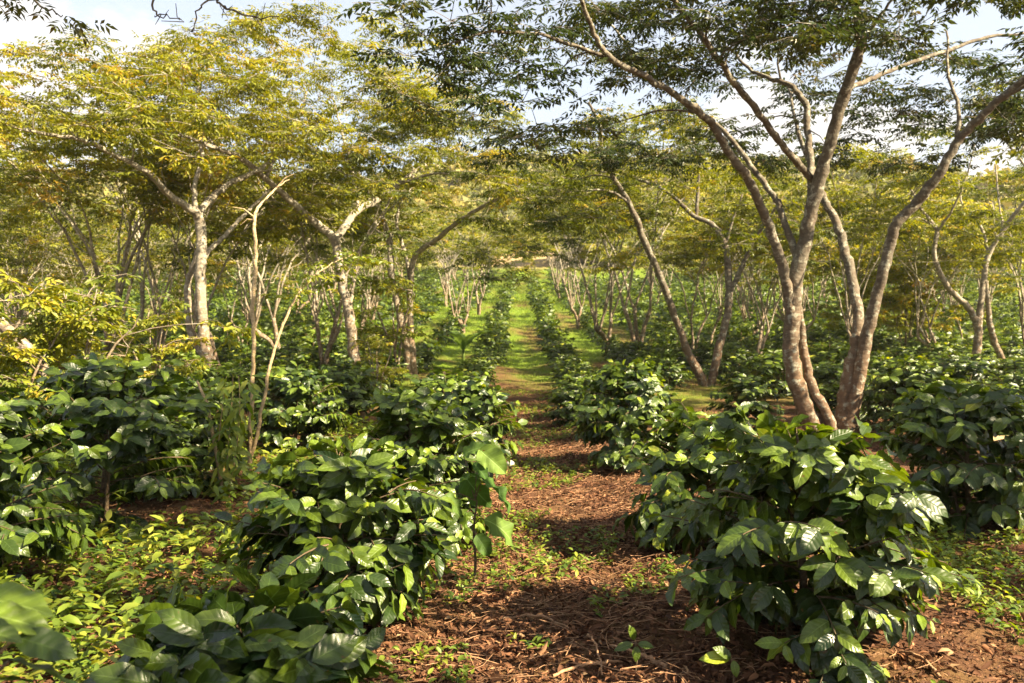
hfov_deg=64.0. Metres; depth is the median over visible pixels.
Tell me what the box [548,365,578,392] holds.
coffee bush
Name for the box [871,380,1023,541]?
coffee bush
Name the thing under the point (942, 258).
shade tree
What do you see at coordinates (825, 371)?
coffee bush
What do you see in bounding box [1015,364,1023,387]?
coffee bush
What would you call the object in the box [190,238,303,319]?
shade tree
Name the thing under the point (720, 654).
coffee seedling
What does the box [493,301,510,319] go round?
coffee bush
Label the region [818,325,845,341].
coffee bush
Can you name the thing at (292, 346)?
coffee bush
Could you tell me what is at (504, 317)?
coffee bush
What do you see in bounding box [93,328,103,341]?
coffee bush
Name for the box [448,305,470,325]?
coffee bush
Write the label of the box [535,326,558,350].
coffee bush
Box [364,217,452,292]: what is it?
shade tree
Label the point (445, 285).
shade tree
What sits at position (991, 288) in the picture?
shade tree
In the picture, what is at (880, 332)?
coffee bush
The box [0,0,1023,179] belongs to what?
sky
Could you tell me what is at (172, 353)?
coffee bush
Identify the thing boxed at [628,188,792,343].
shade tree
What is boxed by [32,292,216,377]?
yellowing shrub
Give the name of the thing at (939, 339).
coffee bush
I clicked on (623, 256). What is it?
shade tree
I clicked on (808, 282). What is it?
shade tree
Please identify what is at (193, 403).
coffee bush
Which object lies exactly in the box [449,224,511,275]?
shade tree
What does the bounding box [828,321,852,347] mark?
coffee bush
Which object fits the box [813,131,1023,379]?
shade tree
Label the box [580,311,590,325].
coffee bush
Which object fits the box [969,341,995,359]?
coffee bush
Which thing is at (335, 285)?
shade tree
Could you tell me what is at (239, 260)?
shade tree
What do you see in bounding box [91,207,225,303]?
shade tree
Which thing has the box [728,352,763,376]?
coffee bush
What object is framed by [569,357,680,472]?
coffee bush
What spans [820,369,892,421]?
coffee bush
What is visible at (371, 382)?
coffee bush
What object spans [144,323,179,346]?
coffee bush
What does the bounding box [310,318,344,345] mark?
coffee bush
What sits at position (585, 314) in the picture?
coffee bush
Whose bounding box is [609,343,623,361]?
coffee bush
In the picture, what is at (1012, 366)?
coffee bush
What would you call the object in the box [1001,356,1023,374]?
coffee bush
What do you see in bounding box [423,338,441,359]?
coffee bush
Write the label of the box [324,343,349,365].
coffee bush
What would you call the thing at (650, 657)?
fallen stick
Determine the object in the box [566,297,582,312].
coffee bush
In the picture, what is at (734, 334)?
coffee bush
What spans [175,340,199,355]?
coffee bush
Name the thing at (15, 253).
shade tree
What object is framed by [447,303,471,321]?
coffee bush
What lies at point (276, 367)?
coffee bush
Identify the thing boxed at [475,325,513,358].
coffee bush
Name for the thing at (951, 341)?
coffee bush
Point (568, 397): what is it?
coffee bush
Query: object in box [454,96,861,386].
shade tree
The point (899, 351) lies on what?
coffee bush
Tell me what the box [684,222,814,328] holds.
shade tree
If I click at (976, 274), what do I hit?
shade tree
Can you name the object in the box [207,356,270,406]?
coffee bush
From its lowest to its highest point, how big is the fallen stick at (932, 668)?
0.046 m
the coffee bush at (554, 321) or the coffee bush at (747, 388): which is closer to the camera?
the coffee bush at (747, 388)
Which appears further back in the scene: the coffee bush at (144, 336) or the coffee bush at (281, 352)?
the coffee bush at (144, 336)
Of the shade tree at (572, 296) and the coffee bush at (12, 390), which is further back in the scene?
the shade tree at (572, 296)
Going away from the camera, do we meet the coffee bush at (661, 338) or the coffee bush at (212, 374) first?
the coffee bush at (212, 374)
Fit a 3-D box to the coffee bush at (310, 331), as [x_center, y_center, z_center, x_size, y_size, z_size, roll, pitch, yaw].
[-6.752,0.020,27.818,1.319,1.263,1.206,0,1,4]
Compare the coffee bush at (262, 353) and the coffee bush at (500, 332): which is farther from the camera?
the coffee bush at (500, 332)
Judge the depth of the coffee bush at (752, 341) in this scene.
25.67 m
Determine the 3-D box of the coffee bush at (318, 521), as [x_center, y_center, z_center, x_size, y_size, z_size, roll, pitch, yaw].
[-0.852,0.975,4.000,1.249,1.073,1.218,0,1,1]
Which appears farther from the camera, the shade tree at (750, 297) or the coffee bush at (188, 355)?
the shade tree at (750, 297)
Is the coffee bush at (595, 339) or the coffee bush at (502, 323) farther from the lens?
the coffee bush at (502, 323)
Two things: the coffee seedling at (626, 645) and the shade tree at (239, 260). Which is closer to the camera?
the coffee seedling at (626, 645)
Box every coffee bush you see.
[0,352,201,546]
[0,384,64,473]
[0,395,96,598]
[0,581,77,682]
[2,372,41,390]
[10,391,70,463]
[21,356,68,373]
[57,377,255,501]
[73,350,118,364]
[80,566,394,682]
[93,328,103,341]
[93,337,104,349]
[99,339,135,358]
[107,349,141,363]
[126,337,148,355]
[131,329,152,344]
[133,347,169,368]
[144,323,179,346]
[150,369,201,385]
[158,349,216,379]
[161,343,187,376]
[167,374,247,471]
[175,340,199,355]
[193,365,255,414]
[196,321,229,341]
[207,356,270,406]
[211,324,231,344]
[214,341,240,359]
[214,431,463,635]
[217,349,243,365]
[220,339,247,359]
[233,352,272,367]
[237,336,258,352]
[242,361,356,454]
[246,325,273,347]
[251,345,285,368]
[255,369,283,403]
[257,366,279,388]
[260,348,289,366]
[263,326,290,347]
[277,338,310,362]
[278,326,296,343]
[280,339,307,364]
[280,352,328,371]
[281,382,350,432]
[290,346,336,369]
[296,324,328,347]
[300,332,322,346]
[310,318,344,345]
[310,341,347,366]
[320,358,382,421]
[324,324,345,341]
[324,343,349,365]
[327,319,346,339]
[332,359,385,394]
[339,336,374,365]
[340,368,379,408]
[342,384,502,555]
[365,353,403,390]
[367,319,390,349]
[367,364,402,395]
[384,321,399,345]
[390,356,409,385]
[394,367,512,436]
[397,352,427,373]
[401,344,435,370]
[402,345,432,364]
[416,342,435,363]
[417,376,527,482]
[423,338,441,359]
[428,328,447,347]
[429,335,444,354]
[433,320,458,344]
[437,317,460,336]
[446,311,467,332]
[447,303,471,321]
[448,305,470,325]
[452,362,498,385]
[453,362,490,376]
[455,359,487,374]
[457,370,492,388]
[468,334,512,363]
[470,357,495,375]
[471,356,495,380]
[473,351,498,369]
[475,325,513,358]
[480,322,504,338]
[484,311,497,324]
[484,316,500,332]
[484,323,511,347]
[484,348,503,365]
[486,311,507,324]
[490,331,512,351]
[491,319,507,330]
[492,302,509,314]
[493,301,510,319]
[493,310,511,328]
[493,328,510,347]
[530,292,542,308]
[531,296,551,314]
[531,296,556,311]
[531,313,557,334]
[532,310,559,332]
[533,318,559,338]
[534,309,560,329]
[535,305,551,320]
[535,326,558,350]
[538,306,557,319]
[538,382,590,426]
[541,328,577,357]
[542,335,557,355]
[546,341,576,363]
[547,353,575,374]
[548,346,581,369]
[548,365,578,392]
[549,343,581,358]
[550,370,600,398]
[550,371,616,414]
[551,354,574,378]
[555,356,594,370]
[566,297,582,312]
[568,302,577,315]
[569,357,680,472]
[569,367,597,377]
[571,390,620,435]
[573,303,590,320]
[574,302,589,318]
[579,310,591,327]
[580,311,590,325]
[582,323,595,339]
[583,313,604,329]
[585,317,605,333]
[588,326,603,342]
[593,331,606,348]
[594,329,607,345]
[599,333,622,354]
[601,339,620,359]
[608,341,634,364]
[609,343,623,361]
[612,398,791,551]
[616,341,657,365]
[621,350,648,367]
[634,355,668,384]
[643,321,674,349]
[643,326,660,347]
[645,321,678,352]
[645,410,983,682]
[649,331,678,358]
[653,358,691,390]
[655,327,693,360]
[667,338,705,363]
[670,336,710,369]
[683,341,719,373]
[693,319,718,344]
[700,323,720,343]
[702,344,735,375]
[702,372,786,430]
[709,322,748,346]
[709,332,730,348]
[718,348,748,382]
[724,322,758,357]
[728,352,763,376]
[735,337,758,357]
[743,348,811,397]
[744,356,785,392]
[747,342,771,356]
[755,341,782,356]
[764,326,782,341]
[783,345,822,364]
[787,365,832,404]
[802,359,843,411]
[806,325,836,340]
[806,331,837,346]
[808,341,845,366]
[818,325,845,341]
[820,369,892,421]
[822,341,836,351]
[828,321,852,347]
[829,349,884,368]
[830,342,849,360]
[859,357,967,431]
[868,355,892,389]
[869,351,892,374]
[870,331,887,353]
[871,333,899,356]
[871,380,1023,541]
[874,342,899,354]
[877,353,932,400]
[882,331,907,344]
[882,345,927,362]
[893,375,989,427]
[896,324,938,350]
[897,338,930,357]
[918,341,955,359]
[923,350,950,361]
[924,337,942,346]
[930,352,995,386]
[939,338,967,352]
[940,329,965,343]
[950,344,985,354]
[955,352,1002,384]
[959,334,973,344]
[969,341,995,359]
[971,382,1023,455]
[976,357,1006,382]
[979,357,1023,384]
[979,373,1023,389]
[982,328,1007,360]
[991,340,1023,360]
[991,346,1023,372]
[997,324,1021,347]
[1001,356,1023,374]
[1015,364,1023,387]
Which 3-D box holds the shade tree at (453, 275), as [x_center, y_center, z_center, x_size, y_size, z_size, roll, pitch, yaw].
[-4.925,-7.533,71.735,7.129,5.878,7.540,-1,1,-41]
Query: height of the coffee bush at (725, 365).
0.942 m
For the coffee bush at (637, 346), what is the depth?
23.71 m
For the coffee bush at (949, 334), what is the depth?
29.52 m
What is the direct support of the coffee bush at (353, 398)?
on the ground at (512, 372)
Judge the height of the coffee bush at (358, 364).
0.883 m
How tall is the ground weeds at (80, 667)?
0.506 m
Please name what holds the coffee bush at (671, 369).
on the ground at (512, 372)
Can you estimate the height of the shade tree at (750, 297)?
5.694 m
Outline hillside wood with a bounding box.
[1,147,1023,266]
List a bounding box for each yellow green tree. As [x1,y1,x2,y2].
[803,256,936,322]
[818,238,1019,346]
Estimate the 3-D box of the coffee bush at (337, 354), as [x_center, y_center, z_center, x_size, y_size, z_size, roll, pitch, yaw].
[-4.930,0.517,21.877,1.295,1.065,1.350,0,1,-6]
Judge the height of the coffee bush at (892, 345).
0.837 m
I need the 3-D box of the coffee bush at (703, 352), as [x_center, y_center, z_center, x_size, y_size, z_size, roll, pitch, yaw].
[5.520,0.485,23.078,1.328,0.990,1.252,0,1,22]
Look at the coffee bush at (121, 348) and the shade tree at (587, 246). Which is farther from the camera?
the shade tree at (587, 246)
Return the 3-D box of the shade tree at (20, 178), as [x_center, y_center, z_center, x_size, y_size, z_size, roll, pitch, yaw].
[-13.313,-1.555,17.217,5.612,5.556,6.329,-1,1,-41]
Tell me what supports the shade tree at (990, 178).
on the ground at (512, 372)
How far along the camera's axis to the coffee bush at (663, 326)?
29.46 m
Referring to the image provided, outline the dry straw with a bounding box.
[1,420,1023,682]
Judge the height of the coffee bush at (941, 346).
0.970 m
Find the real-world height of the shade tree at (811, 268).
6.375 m
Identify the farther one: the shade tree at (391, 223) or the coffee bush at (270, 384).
the shade tree at (391, 223)
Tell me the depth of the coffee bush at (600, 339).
31.91 m
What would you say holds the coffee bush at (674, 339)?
on the ground at (512, 372)
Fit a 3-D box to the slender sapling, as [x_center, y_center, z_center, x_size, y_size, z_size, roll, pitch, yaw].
[-1.854,-0.213,7.803,1.537,2.625,0.645,0,1,-26]
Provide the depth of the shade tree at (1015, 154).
16.82 m
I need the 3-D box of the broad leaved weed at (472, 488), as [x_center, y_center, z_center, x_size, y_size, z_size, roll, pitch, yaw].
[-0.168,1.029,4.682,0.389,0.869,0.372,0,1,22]
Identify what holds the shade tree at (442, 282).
on the ground at (512, 372)
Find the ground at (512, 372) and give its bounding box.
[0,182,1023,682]
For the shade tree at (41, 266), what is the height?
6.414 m
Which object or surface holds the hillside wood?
on the ground at (512, 372)
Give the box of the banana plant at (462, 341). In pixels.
[440,330,490,365]
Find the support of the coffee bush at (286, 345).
on the ground at (512, 372)
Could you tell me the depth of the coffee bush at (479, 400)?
7.58 m
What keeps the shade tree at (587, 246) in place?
on the ground at (512, 372)
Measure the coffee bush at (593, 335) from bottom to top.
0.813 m
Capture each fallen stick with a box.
[486,613,568,628]
[552,659,632,676]
[583,574,621,587]
[585,635,602,676]
[609,644,668,669]
[900,651,941,678]
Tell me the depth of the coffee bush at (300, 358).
19.15 m
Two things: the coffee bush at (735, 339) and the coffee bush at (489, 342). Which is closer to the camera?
the coffee bush at (489, 342)
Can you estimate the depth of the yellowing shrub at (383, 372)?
15.06 m
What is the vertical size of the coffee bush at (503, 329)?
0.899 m
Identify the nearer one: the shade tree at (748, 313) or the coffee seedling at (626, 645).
the coffee seedling at (626, 645)
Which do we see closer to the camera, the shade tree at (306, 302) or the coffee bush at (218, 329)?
the coffee bush at (218, 329)
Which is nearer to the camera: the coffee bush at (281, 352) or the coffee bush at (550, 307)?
the coffee bush at (281, 352)
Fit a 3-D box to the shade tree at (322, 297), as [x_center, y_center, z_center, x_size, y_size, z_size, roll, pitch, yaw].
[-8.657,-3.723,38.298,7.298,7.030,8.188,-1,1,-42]
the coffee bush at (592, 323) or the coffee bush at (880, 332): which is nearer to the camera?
the coffee bush at (880, 332)
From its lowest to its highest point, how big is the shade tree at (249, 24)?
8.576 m
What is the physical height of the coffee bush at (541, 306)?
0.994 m
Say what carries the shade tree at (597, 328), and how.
on the ground at (512, 372)
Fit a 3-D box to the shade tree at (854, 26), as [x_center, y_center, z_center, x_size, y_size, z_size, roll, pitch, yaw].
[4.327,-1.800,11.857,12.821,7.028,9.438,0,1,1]
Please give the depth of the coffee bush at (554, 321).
37.26 m
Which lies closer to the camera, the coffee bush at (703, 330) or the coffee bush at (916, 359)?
the coffee bush at (916, 359)
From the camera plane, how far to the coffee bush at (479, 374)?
15.43 m
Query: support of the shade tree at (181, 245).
on the ground at (512, 372)
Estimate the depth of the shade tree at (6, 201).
22.63 m
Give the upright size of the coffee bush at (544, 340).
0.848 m
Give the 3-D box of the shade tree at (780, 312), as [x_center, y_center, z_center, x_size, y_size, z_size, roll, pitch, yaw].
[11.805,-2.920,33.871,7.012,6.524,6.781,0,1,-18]
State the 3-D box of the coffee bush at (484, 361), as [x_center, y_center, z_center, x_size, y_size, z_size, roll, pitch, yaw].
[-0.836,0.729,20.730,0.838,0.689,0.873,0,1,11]
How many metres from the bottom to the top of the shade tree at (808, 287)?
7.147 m
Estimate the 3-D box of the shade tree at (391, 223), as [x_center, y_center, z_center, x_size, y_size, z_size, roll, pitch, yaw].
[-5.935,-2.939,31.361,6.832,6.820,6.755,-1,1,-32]
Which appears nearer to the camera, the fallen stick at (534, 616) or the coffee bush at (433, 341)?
the fallen stick at (534, 616)
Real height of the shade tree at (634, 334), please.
8.278 m
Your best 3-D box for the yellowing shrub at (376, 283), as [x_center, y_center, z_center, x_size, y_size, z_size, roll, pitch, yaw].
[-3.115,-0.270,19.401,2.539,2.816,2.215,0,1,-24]
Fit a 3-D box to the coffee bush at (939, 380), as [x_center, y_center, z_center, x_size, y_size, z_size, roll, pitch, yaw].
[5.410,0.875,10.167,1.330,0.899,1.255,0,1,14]
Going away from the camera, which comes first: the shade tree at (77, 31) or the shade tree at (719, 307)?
the shade tree at (77, 31)
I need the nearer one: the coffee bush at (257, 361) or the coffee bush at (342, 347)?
the coffee bush at (257, 361)
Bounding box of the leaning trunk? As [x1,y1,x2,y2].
[0,317,61,414]
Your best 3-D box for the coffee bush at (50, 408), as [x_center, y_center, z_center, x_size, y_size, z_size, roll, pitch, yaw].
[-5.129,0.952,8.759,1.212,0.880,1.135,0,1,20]
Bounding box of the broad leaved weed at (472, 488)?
[445,441,513,582]
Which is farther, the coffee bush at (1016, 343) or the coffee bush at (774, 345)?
the coffee bush at (1016, 343)
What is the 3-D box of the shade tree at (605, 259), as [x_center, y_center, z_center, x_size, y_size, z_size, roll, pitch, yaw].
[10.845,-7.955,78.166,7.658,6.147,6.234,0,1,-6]
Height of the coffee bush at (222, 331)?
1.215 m
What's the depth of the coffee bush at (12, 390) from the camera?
7.59 m
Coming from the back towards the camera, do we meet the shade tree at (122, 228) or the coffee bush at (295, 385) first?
the shade tree at (122, 228)
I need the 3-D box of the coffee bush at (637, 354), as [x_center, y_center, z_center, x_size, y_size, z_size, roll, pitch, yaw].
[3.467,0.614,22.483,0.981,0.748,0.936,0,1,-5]
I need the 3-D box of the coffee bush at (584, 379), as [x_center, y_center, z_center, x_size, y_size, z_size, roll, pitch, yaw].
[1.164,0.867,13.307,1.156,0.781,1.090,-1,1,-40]
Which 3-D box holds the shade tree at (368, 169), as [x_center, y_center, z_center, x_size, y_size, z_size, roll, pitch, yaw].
[-4.354,-1.807,20.226,6.450,6.000,6.237,0,1,20]
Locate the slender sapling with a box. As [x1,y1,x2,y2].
[233,174,397,463]
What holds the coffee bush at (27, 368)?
on the ground at (512, 372)
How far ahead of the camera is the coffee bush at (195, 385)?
8.59 m
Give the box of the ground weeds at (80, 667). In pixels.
[0,387,1023,682]
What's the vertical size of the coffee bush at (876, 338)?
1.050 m
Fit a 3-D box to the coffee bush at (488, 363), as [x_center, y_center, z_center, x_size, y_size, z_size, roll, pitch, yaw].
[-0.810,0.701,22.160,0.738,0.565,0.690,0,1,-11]
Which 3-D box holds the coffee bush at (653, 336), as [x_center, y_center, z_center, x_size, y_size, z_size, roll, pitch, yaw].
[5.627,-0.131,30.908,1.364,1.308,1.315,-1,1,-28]
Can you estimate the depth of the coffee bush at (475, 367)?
16.72 m
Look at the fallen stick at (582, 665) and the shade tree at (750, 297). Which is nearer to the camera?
the fallen stick at (582, 665)
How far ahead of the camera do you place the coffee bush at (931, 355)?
18.47 m
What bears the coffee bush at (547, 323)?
on the ground at (512, 372)
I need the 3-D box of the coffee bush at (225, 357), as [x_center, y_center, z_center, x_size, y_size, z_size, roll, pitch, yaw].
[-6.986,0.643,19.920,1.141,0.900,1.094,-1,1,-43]
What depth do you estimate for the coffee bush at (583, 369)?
15.75 m
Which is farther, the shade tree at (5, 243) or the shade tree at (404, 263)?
the shade tree at (404, 263)
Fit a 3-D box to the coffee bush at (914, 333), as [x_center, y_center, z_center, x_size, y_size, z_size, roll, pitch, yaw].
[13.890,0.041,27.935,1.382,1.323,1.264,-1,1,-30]
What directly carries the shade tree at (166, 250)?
on the ground at (512, 372)
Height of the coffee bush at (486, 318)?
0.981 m
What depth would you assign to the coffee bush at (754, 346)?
24.39 m
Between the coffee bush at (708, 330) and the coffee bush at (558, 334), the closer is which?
the coffee bush at (558, 334)
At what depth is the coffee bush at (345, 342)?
25.56 m
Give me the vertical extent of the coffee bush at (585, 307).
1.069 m
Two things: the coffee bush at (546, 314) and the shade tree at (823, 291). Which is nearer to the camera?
the coffee bush at (546, 314)
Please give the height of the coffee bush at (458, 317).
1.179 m
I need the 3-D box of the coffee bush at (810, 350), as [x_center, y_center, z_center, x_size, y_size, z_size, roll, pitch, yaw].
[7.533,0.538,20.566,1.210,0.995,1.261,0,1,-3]
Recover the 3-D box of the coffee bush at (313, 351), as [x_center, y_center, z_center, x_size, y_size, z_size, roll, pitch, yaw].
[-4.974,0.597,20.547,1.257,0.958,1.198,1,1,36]
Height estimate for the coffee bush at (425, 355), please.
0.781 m
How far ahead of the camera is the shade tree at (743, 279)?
58.62 m
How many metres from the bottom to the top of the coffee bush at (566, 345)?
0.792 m
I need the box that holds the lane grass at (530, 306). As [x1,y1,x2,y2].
[148,277,900,458]
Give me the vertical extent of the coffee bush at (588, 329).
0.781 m
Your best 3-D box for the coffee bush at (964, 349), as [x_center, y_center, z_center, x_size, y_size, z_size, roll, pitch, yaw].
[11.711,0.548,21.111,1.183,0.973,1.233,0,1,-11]
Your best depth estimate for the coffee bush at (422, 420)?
5.38 m
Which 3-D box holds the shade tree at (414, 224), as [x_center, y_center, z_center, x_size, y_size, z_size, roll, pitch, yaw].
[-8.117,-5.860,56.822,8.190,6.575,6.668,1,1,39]
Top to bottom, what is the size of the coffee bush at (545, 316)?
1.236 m
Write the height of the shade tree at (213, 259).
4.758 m
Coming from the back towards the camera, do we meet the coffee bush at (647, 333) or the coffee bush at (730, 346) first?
the coffee bush at (647, 333)
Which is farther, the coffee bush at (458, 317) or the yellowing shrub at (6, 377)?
the coffee bush at (458, 317)
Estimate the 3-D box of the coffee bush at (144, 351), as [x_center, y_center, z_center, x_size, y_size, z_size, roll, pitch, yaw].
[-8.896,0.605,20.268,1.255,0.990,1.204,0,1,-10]
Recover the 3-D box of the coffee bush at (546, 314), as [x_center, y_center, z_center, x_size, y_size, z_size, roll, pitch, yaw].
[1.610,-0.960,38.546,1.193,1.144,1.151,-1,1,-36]
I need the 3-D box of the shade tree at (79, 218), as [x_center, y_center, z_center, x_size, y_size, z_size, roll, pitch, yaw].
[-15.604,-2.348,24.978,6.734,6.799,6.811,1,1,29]
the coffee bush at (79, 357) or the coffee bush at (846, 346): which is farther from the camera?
the coffee bush at (846, 346)
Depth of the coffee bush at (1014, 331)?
28.86 m
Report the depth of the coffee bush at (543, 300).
44.42 m
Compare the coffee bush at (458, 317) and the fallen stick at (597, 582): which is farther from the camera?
the coffee bush at (458, 317)
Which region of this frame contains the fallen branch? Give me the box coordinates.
[978,436,1017,446]
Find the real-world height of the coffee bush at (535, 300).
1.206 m
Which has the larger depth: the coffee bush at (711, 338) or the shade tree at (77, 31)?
the coffee bush at (711, 338)
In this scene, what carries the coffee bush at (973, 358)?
on the ground at (512, 372)
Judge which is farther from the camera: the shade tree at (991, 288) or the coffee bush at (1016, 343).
the shade tree at (991, 288)
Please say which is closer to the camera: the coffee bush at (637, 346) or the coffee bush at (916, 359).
the coffee bush at (916, 359)
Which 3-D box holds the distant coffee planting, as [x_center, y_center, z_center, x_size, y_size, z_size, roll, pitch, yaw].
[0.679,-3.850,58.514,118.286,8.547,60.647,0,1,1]
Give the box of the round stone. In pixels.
[506,460,514,467]
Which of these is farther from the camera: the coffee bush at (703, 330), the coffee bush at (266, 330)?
the coffee bush at (703, 330)
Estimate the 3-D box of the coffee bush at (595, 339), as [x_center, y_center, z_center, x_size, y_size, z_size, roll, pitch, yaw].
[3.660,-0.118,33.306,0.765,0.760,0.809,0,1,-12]
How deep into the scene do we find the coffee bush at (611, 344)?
28.84 m
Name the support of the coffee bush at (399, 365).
on the ground at (512, 372)
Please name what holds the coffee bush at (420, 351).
on the ground at (512, 372)
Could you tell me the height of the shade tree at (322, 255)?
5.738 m
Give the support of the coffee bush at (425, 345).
on the ground at (512, 372)
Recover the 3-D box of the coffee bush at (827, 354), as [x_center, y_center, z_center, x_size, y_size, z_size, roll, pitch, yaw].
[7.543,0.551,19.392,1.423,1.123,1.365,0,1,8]
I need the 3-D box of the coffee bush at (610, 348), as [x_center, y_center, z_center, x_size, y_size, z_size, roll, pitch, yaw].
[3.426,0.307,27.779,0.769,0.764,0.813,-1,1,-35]
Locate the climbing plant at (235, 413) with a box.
[188,374,264,506]
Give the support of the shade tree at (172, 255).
on the ground at (512, 372)
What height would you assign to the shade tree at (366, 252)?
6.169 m
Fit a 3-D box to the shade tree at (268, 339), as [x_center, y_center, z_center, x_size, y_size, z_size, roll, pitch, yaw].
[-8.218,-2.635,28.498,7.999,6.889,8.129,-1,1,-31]
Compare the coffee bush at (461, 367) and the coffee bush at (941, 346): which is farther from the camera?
the coffee bush at (941, 346)
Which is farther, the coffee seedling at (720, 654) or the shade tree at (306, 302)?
the shade tree at (306, 302)
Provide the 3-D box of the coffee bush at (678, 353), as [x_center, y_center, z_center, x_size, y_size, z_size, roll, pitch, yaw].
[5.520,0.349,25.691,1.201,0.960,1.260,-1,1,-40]
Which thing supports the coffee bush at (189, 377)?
on the ground at (512, 372)
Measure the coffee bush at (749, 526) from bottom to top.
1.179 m
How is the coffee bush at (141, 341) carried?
on the ground at (512, 372)
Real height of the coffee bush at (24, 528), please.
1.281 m
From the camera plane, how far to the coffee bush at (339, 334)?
31.44 m
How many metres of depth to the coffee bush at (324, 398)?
11.12 m
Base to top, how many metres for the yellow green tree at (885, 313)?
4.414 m
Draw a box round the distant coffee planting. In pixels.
[0,261,1023,353]
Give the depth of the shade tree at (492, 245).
36.81 m
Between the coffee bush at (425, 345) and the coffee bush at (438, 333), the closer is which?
the coffee bush at (425, 345)
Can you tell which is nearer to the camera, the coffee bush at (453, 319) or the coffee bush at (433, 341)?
the coffee bush at (433, 341)
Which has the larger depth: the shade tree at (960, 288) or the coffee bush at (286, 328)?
the shade tree at (960, 288)
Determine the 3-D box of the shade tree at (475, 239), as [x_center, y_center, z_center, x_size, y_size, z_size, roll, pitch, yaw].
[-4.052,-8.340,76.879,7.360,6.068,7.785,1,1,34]
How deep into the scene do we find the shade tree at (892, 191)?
41.85 m
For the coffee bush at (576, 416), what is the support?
on the ground at (512, 372)
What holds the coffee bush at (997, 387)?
on the ground at (512, 372)
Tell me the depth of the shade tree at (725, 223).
21.66 m
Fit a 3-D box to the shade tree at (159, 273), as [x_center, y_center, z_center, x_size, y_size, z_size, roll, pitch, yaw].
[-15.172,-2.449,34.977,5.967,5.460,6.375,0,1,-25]
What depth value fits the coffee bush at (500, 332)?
29.09 m
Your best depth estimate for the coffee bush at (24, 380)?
11.41 m
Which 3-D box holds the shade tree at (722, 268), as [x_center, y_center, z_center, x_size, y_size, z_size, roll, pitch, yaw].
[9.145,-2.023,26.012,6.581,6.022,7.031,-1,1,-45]
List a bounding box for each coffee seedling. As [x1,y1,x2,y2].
[614,625,653,670]
[699,646,739,682]
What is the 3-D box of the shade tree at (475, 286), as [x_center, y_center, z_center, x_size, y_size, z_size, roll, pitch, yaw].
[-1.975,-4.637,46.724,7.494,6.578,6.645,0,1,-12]
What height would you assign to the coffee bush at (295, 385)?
1.160 m
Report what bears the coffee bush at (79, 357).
on the ground at (512, 372)
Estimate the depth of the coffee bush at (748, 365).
17.95 m
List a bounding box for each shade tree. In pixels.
[0,0,278,45]
[0,24,397,367]
[0,90,267,351]
[0,105,298,347]
[0,158,133,345]
[0,167,38,252]
[0,202,138,330]
[0,214,110,368]
[0,222,63,288]
[1,204,175,318]
[1,211,104,329]
[2,229,75,300]
[16,197,164,335]
[36,0,538,366]
[39,131,360,364]
[83,223,226,337]
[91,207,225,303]
[92,200,227,332]
[135,236,194,284]
[149,167,336,314]
[154,223,236,295]
[156,231,313,341]
[158,165,384,353]
[179,138,448,368]
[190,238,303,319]
[219,201,369,312]
[220,244,310,297]
[248,191,407,328]
[261,208,387,320]
[270,179,453,328]
[287,82,627,379]
[287,210,443,322]
[290,244,371,302]
[304,226,425,325]
[336,0,1023,432]
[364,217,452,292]
[379,210,442,293]
[381,211,544,332]
[395,231,497,306]
[410,213,449,267]
[417,219,491,290]
[424,200,547,314]
[427,222,491,279]
[431,223,501,277]
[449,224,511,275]
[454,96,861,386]
[487,103,799,348]
[492,179,703,355]
[499,201,663,328]
[511,231,615,302]
[519,233,597,285]
[532,234,591,276]
[584,172,822,357]
[585,239,640,281]
[595,211,700,304]
[608,232,669,295]
[627,233,701,300]
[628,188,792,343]
[644,192,862,355]
[670,213,803,339]
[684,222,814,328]
[687,184,909,348]
[698,248,777,316]
[711,192,857,322]
[726,137,1006,336]
[733,264,770,305]
[754,208,859,307]
[754,209,920,334]
[803,213,868,310]
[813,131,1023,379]
[817,257,835,306]
[822,203,1023,347]
[833,189,1023,340]
[835,222,1023,341]
[840,184,971,311]
[889,158,1023,344]
[893,76,1023,200]
[919,193,1023,344]
[933,199,1017,311]
[938,208,1022,325]
[945,268,965,311]
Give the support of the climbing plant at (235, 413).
on the ground at (512, 372)
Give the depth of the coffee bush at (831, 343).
24.88 m
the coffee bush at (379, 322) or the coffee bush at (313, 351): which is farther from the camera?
the coffee bush at (379, 322)
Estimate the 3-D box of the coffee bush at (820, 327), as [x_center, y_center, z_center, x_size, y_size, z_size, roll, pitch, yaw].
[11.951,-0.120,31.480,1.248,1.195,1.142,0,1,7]
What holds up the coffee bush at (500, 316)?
on the ground at (512, 372)
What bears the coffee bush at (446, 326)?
on the ground at (512, 372)
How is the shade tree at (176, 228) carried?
on the ground at (512, 372)
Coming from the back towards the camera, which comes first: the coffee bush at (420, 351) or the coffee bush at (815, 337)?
the coffee bush at (815, 337)
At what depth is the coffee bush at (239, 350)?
26.45 m
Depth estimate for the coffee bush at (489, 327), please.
33.37 m
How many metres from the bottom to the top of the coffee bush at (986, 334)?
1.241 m
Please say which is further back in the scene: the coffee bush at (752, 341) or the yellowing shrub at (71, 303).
the coffee bush at (752, 341)
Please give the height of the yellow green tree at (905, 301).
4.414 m
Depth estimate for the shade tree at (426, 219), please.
82.58 m
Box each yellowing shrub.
[0,260,259,401]
[0,287,126,400]
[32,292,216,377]
[327,270,434,365]
[349,331,408,389]
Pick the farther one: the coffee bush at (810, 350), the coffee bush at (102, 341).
the coffee bush at (102, 341)
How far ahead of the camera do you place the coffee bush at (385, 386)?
16.66 m
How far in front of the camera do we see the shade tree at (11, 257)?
23.17 m
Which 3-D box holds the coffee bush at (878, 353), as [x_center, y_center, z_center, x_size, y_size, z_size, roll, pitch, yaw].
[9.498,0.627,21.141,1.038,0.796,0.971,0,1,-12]

